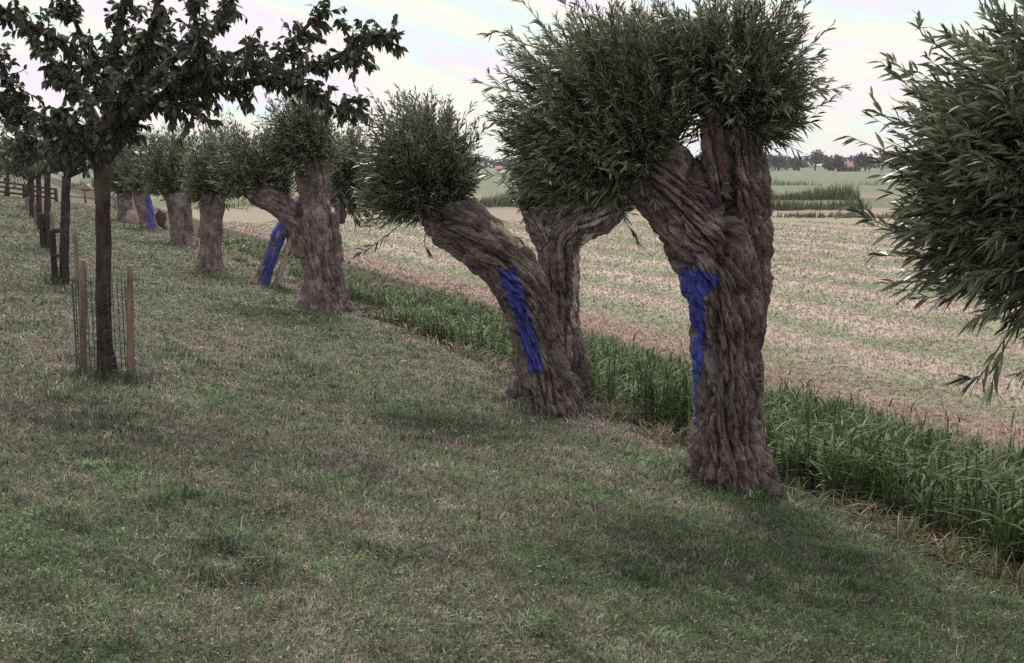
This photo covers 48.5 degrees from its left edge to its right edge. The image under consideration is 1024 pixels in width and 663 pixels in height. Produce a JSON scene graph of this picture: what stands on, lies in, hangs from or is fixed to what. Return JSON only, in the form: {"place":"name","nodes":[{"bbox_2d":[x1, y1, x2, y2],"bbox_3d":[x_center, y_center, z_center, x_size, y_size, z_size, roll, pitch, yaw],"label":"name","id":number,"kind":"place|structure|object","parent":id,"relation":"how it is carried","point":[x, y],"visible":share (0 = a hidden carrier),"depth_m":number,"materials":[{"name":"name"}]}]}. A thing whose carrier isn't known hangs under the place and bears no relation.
{"place":"outdoors","nodes":[
{"label":"outdoors","id":0,"kind":"place"},
{"bbox_2d":[81,177,93,190],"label":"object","id":1,"kind":"structure","parent":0,"point":[89,185],"depth_m":128.44,"materials":[{"name":"brick"}]},
{"bbox_2d":[0,195,1023,662],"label":"grass","id":2,"kind":"structure","parent":0,"point":[254,559],"depth_m":6.03,"materials":[{"name":"green plant"}]},
{"bbox_2d":[0,165,1023,662],"bbox_3d":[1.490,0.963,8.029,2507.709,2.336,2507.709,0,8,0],"label":"ground","id":3,"kind":"structure","parent":0,"point":[490,187],"depth_m":7.93,"materials":[{"name":"green plant"}]},
{"bbox_2d":[0,125,22,195],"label":"fruit tree","id":4,"kind":"object","parent":3,"relation":"on","point":[2,133],"visible":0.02,"depth_m":56.65,"materials":[{"name":"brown plant"}]},
{"bbox_2d":[0,137,43,217],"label":"fruit tree","id":5,"kind":"object","parent":3,"relation":"on","point":[31,192],"visible":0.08,"depth_m":36.69,"materials":[{"name":"green plant"}]},
{"bbox_2d":[5,155,42,206],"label":"fruit tree","id":6,"kind":"object","parent":3,"relation":"on","point":[27,191],"visible":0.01,"depth_m":43.62,"materials":[{"name":"brown plant"}]},
{"bbox_2d":[0,132,51,229],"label":"fruit tree","id":7,"kind":"object","parent":3,"relation":"on","point":[38,196],"visible":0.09,"depth_m":29.71,"materials":[{"name":"brown plant"}]},
{"bbox_2d":[26,197,28,211],"bbox_3d":[-16.942,-4.403,39.786,0.103,0.563,0.101,0,8,0],"label":"wooden stake","id":8,"kind":"object","parent":3,"relation":"on","point":[27,203],"visible":0.84,"depth_m":39.75,"materials":[{"name":"brown wood"}]},
{"bbox_2d":[0,181,57,201],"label":"timber fence","id":9,"kind":"object","parent":3,"relation":"on","point":[23,189],"visible":0.57,"depth_m":56.49,"materials":[{"name":"brown wood"}]},
{"bbox_2d":[0,114,65,244],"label":"fruit tree","id":10,"kind":"object","parent":3,"relation":"on","point":[47,190],"visible":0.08,"depth_m":23.28,"materials":[{"name":"brown plant"}]},
{"bbox_2d":[33,203,36,223],"bbox_3d":[-13.345,-3.275,31.865,0.092,0.666,0.093,0,8,0],"label":"wooden stake","id":11,"kind":"object","parent":3,"relation":"on","point":[35,215],"visible":0.62,"depth_m":31.83,"materials":[{"name":"brown wood"}]},
{"bbox_2d":[38,213,49,248],"bbox_3d":[-9.495,-2.023,23.174,0.155,0.776,0.581,-6,11,-37],"label":"tree guard","id":12,"kind":"object","parent":3,"relation":"on","point":[41,226],"visible":0.87,"depth_m":23.27,"materials":[{"name":"brown wood"}]},
{"bbox_2d":[50,211,54,229],"bbox_3d":[-7.653,-1.508,18.985,0.064,0.995,0.062,0,8,0],"label":"wooden stake","id":13,"kind":"object","parent":3,"relation":"on","point":[52,219],"visible":0.36,"depth_m":18.91,"materials":[{"name":"brown wood"}]},
{"bbox_2d":[49,229,68,284],"bbox_3d":[-6.501,-1.056,16.397,0.490,0.852,0.174,8,12,43],"label":"tree guard","id":14,"kind":"object","parent":3,"relation":"on","point":[63,255],"visible":0.91,"depth_m":16.30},
{"bbox_2d":[73,232,79,287],"bbox_3d":[-6.134,-0.985,16.029,0.062,0.842,0.059,-7,11,-39],"label":"wooden stake","id":15,"kind":"object","parent":3,"relation":"on","point":[76,253],"visible":0.81,"depth_m":16.00,"materials":[{"name":"brown wood"}]},
{"bbox_2d":[0,103,154,282],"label":"fruit tree","id":16,"kind":"object","parent":3,"relation":"on","point":[38,162],"visible":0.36,"depth_m":16.36,"materials":[{"name":"green plant"}]},
{"bbox_2d":[70,187,116,209],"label":"field fence","id":17,"kind":"object","parent":3,"relation":"on","point":[85,197],"visible":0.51,"depth_m":62.53,"materials":[{"name":"brown wood"}]},
{"bbox_2d":[71,259,134,379],"bbox_3d":[-3.337,-0.074,9.318,0.472,1.018,0.389,-3,9,-21],"label":"tree guard","id":18,"kind":"object","parent":3,"relation":"on","point":[83,307],"visible":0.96,"depth_m":9.24,"materials":[{"name":"brown wood"}]},
{"bbox_2d":[93,133,147,220],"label":"pollard willow","id":19,"kind":"object","parent":3,"relation":"on","point":[124,202],"visible":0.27,"depth_m":43.47,"materials":[{"name":"brown plant"}]},
{"bbox_2d":[125,210,138,223],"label":"broken log","id":20,"kind":"object","parent":3,"relation":"on","point":[131,216],"visible":0.61,"depth_m":41.73,"materials":[{"name":"brown wood"}]},
{"bbox_2d":[114,121,169,230],"bbox_3d":[-12.405,-5.044,38.661,2.433,4.286,2.414,7,11,39],"label":"pollard willow","id":21,"kind":"object","parent":3,"relation":"on","point":[144,205],"visible":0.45,"depth_m":38.48,"materials":[{"name":"green plant"}]},
{"bbox_2d":[155,208,166,228],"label":"dead stump","id":22,"kind":"object","parent":3,"relation":"on","point":[160,217],"visible":0.56,"depth_m":45.71,"materials":[{"name":"brown wood"}]},
{"bbox_2d":[120,121,218,245],"bbox_3d":[-9.354,-4.202,31.463,2.462,4.423,2.404,8,12,43],"label":"pollard willow","id":23,"kind":"object","parent":3,"relation":"on","point":[163,171],"visible":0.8,"depth_m":31.22,"materials":[{"name":"green plant"}]},
{"bbox_2d":[0,0,408,377],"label":"apple tree","id":24,"kind":"object","parent":3,"relation":"on","point":[134,77],"visible":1,"depth_m":8.81,"materials":[{"name":"green plant"}]},
{"bbox_2d":[174,104,252,270],"bbox_3d":[-5.830,-2.663,22.898,1.856,3.795,1.947,0,8,0],"label":"pollard willow","id":25,"kind":"object","parent":3,"relation":"on","point":[211,208],"visible":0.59,"depth_m":22.67,"materials":[{"name":"green plant"}]},
{"bbox_2d":[200,78,357,312],"bbox_3d":[-3.497,-1.974,17.352,2.301,4.195,1.816,0,8,0],"label":"pollard willow","id":26,"kind":"object","parent":3,"relation":"on","point":[303,150],"visible":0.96,"depth_m":17.11,"materials":[{"name":"green plant"}]},
{"bbox_2d":[248,113,382,287],"bbox_3d":[-3.395,-2.189,20.492,2.655,3.453,1.645,4,9,23],"label":"pollard willow","id":27,"kind":"object","parent":3,"relation":"on","point":[342,178],"visible":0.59,"depth_m":20.27,"materials":[{"name":"green plant"}]},
{"bbox_2d":[346,83,593,417],"bbox_3d":[-0.362,-0.580,10.342,2.298,3.323,1.315,0,8,0],"label":"pollard willow","id":28,"kind":"object","parent":3,"relation":"on","point":[423,174],"visible":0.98,"depth_m":10.12,"materials":[{"name":"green plant"}]},
{"bbox_2d":[85,154,880,167],"bbox_3d":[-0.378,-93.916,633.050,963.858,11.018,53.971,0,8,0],"label":"wood","id":29,"kind":"object","parent":3,"relation":"on","point":[850,158],"visible":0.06,"depth_m":620.43,"materials":[{"name":"green plant"}]},
{"bbox_2d":[71,176,920,218],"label":"reeds","id":30,"kind":"object","parent":3,"relation":"on","point":[831,194],"visible":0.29,"depth_m":78.36,"materials":[{"name":"plant"}]},
{"bbox_2d":[495,164,506,170],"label":"white cottage","id":31,"kind":"structure","parent":3,"relation":"on","point":[497,168],"depth_m":413.51,"materials":[{"name":"red tile"}]},
{"bbox_2d":[502,161,638,396],"bbox_3d":[0.790,-0.884,12.178,1.820,3.298,1.289,0,8,0],"label":"pollard willow","id":32,"kind":"object","parent":3,"relation":"on","point":[558,246],"visible":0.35,"depth_m":12.07,"materials":[{"name":"brown plant"}]},
{"bbox_2d":[138,218,1023,595],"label":"reeds","id":33,"kind":"object","parent":3,"relation":"on","point":[932,488],"visible":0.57,"depth_m":10.01,"materials":[{"name":"green plant"}]},
{"bbox_2d":[223,219,1023,452],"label":"mown hay","id":34,"kind":"object","parent":3,"relation":"on","point":[875,314],"visible":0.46,"depth_m":23.57,"materials":[{"name":"beige plant"}]},
{"bbox_2d":[467,0,852,497],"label":"pollard willow","id":35,"kind":"object","parent":3,"relation":"on","point":[603,124],"visible":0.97,"depth_m":7.50,"materials":[{"name":"green plant"}]},
{"bbox_2d":[767,154,790,170],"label":"distant tree","id":36,"kind":"object","parent":3,"relation":"on","point":[778,161],"visible":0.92,"depth_m":424.92,"materials":[{"name":"green plant"}]},
{"bbox_2d":[787,155,810,170],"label":"distant tree","id":37,"kind":"object","parent":3,"relation":"on","point":[793,164],"visible":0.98,"depth_m":413.69,"materials":[{"name":"green plant"}]},
{"bbox_2d":[803,149,824,170],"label":"distant tree","id":38,"kind":"object","parent":3,"relation":"on","point":[815,157],"visible":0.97,"depth_m":434.35,"materials":[{"name":"green plant"}]},
{"bbox_2d":[820,159,835,170],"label":"distant tree","id":39,"kind":"object","parent":3,"relation":"on","point":[827,166],"visible":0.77,"depth_m":410.38,"materials":[{"name":"green plant"}]},
{"bbox_2d":[825,154,846,171],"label":"distant tree","id":40,"kind":"object","parent":3,"relation":"on","point":[838,164],"visible":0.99,"depth_m":390.11,"materials":[{"name":"green plant"}]},
{"bbox_2d":[836,159,859,170],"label":"farmhouse","id":41,"kind":"object","parent":3,"relation":"on","point":[850,163],"visible":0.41,"depth_m":393.37,"materials":[{"name":"brick"}]},
{"bbox_2d":[853,154,859,171],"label":"distant tree","id":42,"kind":"object","parent":3,"relation":"on","point":[856,161],"visible":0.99,"depth_m":385.44,"materials":[{"name":"green plant"}]},
{"bbox_2d":[858,152,863,169],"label":"distant tree","id":43,"kind":"object","parent":3,"relation":"on","point":[860,155],"visible":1,"depth_m":385.46,"materials":[{"name":"green plant"}]},
{"bbox_2d":[862,152,868,171],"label":"distant tree","id":44,"kind":"object","parent":3,"relation":"on","point":[866,159],"visible":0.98,"depth_m":385.45,"materials":[{"name":"green plant"}]},
{"bbox_2d":[867,153,873,171],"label":"distant tree","id":45,"kind":"object","parent":3,"relation":"on","point":[870,164],"visible":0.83,"depth_m":385.34,"materials":[{"name":"green plant"}]},
{"bbox_2d":[871,157,894,170],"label":"distant tree","id":46,"kind":"object","parent":3,"relation":"on","point":[882,165],"visible":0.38,"depth_m":404.26,"materials":[{"name":"green plant"}]},
{"bbox_2d":[832,0,1023,410],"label":"pollard willow","id":47,"kind":"object","parent":3,"relation":"on","point":[963,176],"visible":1,"depth_m":4.72,"materials":[{"name":"green plant"}]},
{"bbox_2d":[0,0,1023,165],"label":"sky","id":48,"kind":"structure","parent":0,"point":[441,39],"materials":[{"name":"white"}]}
]}

